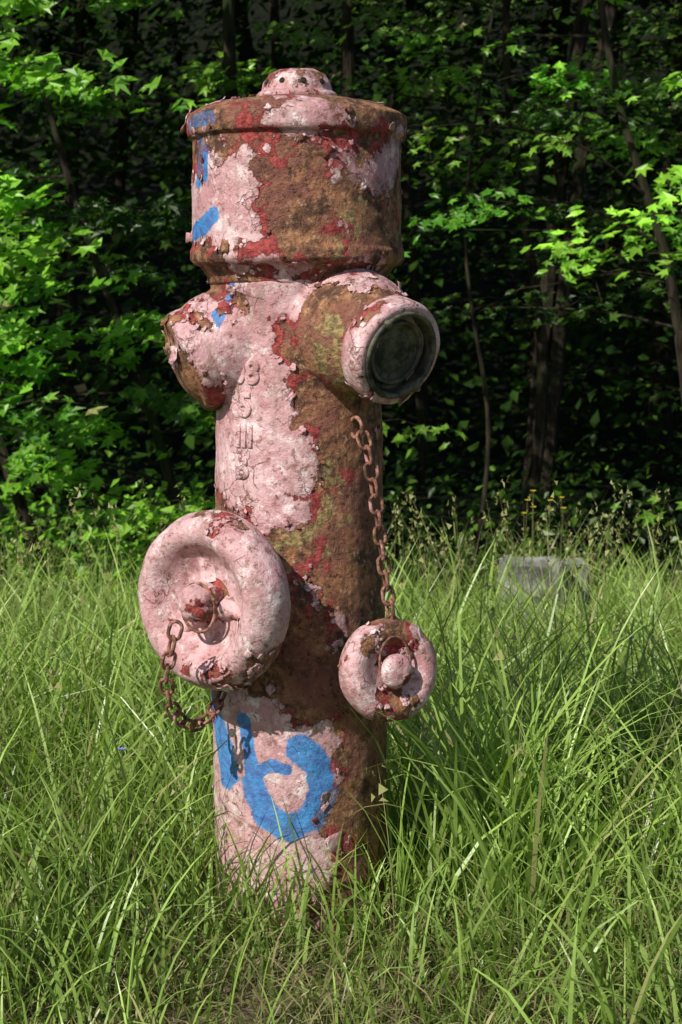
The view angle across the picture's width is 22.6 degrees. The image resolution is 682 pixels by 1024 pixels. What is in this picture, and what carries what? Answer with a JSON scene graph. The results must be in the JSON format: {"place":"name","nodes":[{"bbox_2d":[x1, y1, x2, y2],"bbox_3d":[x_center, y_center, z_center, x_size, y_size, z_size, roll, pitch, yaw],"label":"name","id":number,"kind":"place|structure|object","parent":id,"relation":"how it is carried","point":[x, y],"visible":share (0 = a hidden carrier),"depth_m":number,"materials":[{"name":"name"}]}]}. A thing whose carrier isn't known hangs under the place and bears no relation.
{"place":"outdoors","nodes":[
{"label":"outdoors","id":0,"kind":"place"},
{"bbox_2d":[0,475,681,1023],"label":"grass","id":1,"kind":"structure","parent":0,"point":[512,761],"depth_m":2.52,"materials":[{"name":"green plant"}]},
{"bbox_2d":[0,0,681,1023],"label":"ground","id":2,"kind":"structure","parent":0,"point":[408,416],"depth_m":18.68,"materials":[{"name":"soil"}]},
{"bbox_2d":[0,57,35,323],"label":"maple tree","id":3,"kind":"object","parent":2,"relation":"on","point":[4,314],"visible":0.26,"depth_m":8.85,"materials":[{"name":"green plant"}]},
{"bbox_2d":[0,158,170,608],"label":"maple tree","id":4,"kind":"object","parent":2,"relation":"on","point":[75,431],"visible":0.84,"depth_m":6.50,"materials":[{"name":"green plant"}]},
{"bbox_2d":[0,0,214,406],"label":"maple tree","id":5,"kind":"object","parent":2,"relation":"on","point":[14,204],"visible":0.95,"depth_m":6.07,"materials":[{"name":"green plant"}]},
{"bbox_2d":[0,0,215,614],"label":"maple tree","id":6,"kind":"object","parent":2,"relation":"on","point":[140,511],"visible":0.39,"depth_m":7.52,"materials":[{"name":"green plant"}]},
{"bbox_2d":[0,0,467,520],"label":"maple tree","id":7,"kind":"object","parent":2,"relation":"on","point":[123,218],"visible":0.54,"depth_m":6.99,"materials":[{"name":"green plant"}]},
{"bbox_2d":[5,0,474,326],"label":"maple tree","id":8,"kind":"object","parent":2,"relation":"on","point":[228,54],"visible":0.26,"depth_m":8.57,"materials":[{"name":"green plant"}]},
{"bbox_2d":[138,68,439,934],"bbox_3d":[-0.076,0.062,2.483,0.426,1.391,0.400,0,7,0],"label":"fire hydrant","id":9,"kind":"object","parent":2,"relation":"on","point":[302,340],"visible":0.94,"depth_m":2.39,"materials":[{"name":"metal"}]},
{"bbox_2d":[0,0,681,540],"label":"forest trees","id":10,"kind":"object","parent":2,"relation":"on","point":[562,346],"visible":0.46,"depth_m":14.75,"materials":[{"name":"green plant"}]},
{"bbox_2d":[0,404,681,616],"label":"undergrowth shrubs","id":11,"kind":"object","parent":2,"relation":"on","point":[43,511],"visible":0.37,"depth_m":8.67,"materials":[{"name":"green plant"}]},
{"bbox_2d":[193,0,559,264],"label":"maple tree","id":12,"kind":"object","parent":2,"relation":"on","point":[347,58],"visible":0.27,"depth_m":8.90,"materials":[{"name":"green plant"}]},
{"bbox_2d":[118,636,638,869],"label":"violet wildflowers","id":13,"kind":"object","parent":2,"relation":"on","point":[631,638],"visible":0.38,"depth_m":2.70,"materials":[{"name":"green plant"}]},
{"bbox_2d":[245,0,681,600],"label":"maple tree","id":14,"kind":"object","parent":2,"relation":"on","point":[549,214],"visible":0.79,"depth_m":7.60,"materials":[{"name":"green plant"}]},
{"bbox_2d":[312,0,681,556],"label":"maple tree","id":15,"kind":"object","parent":2,"relation":"on","point":[539,439],"visible":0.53,"depth_m":8.75,"materials":[{"name":"green plant"}]},
{"bbox_2d":[337,0,681,402],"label":"maple tree","id":16,"kind":"object","parent":2,"relation":"on","point":[460,218],"visible":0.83,"depth_m":7.21,"materials":[{"name":"green plant"}]},
{"bbox_2d":[497,555,565,646],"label":"concrete block","id":17,"kind":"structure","parent":2,"relation":"on","point":[536,568],"depth_m":6.00,"materials":[{"name":"grey concrete"}]},
{"bbox_2d":[519,490,566,632],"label":"yellow wildflowers","id":18,"kind":"object","parent":2,"relation":"on","point":[533,507],"visible":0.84,"depth_m":5.79,"materials":[{"name":"green plant"}]},
{"bbox_2d":[461,1,681,412],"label":"maple tree","id":19,"kind":"object","parent":2,"relation":"on","point":[649,282],"visible":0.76,"depth_m":8.40,"materials":[{"name":"green plant"}]},
{"bbox_2d":[564,557,591,646],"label":"concrete block","id":20,"kind":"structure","parent":2,"relation":"on","point":[586,567],"depth_m":6.16,"materials":[{"name":"grey concrete"}]},
{"bbox_2d":[519,68,681,288],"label":"maple tree","id":21,"kind":"object","parent":2,"relation":"on","point":[559,248],"visible":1,"depth_m":6.36,"materials":[{"name":"green plant"}]},
{"bbox_2d":[610,433,681,528],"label":"maple tree","id":22,"kind":"object","parent":2,"relation":"on","point":[649,518],"visible":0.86,"depth_m":7.01,"materials":[{"name":"green plant"}]}
]}

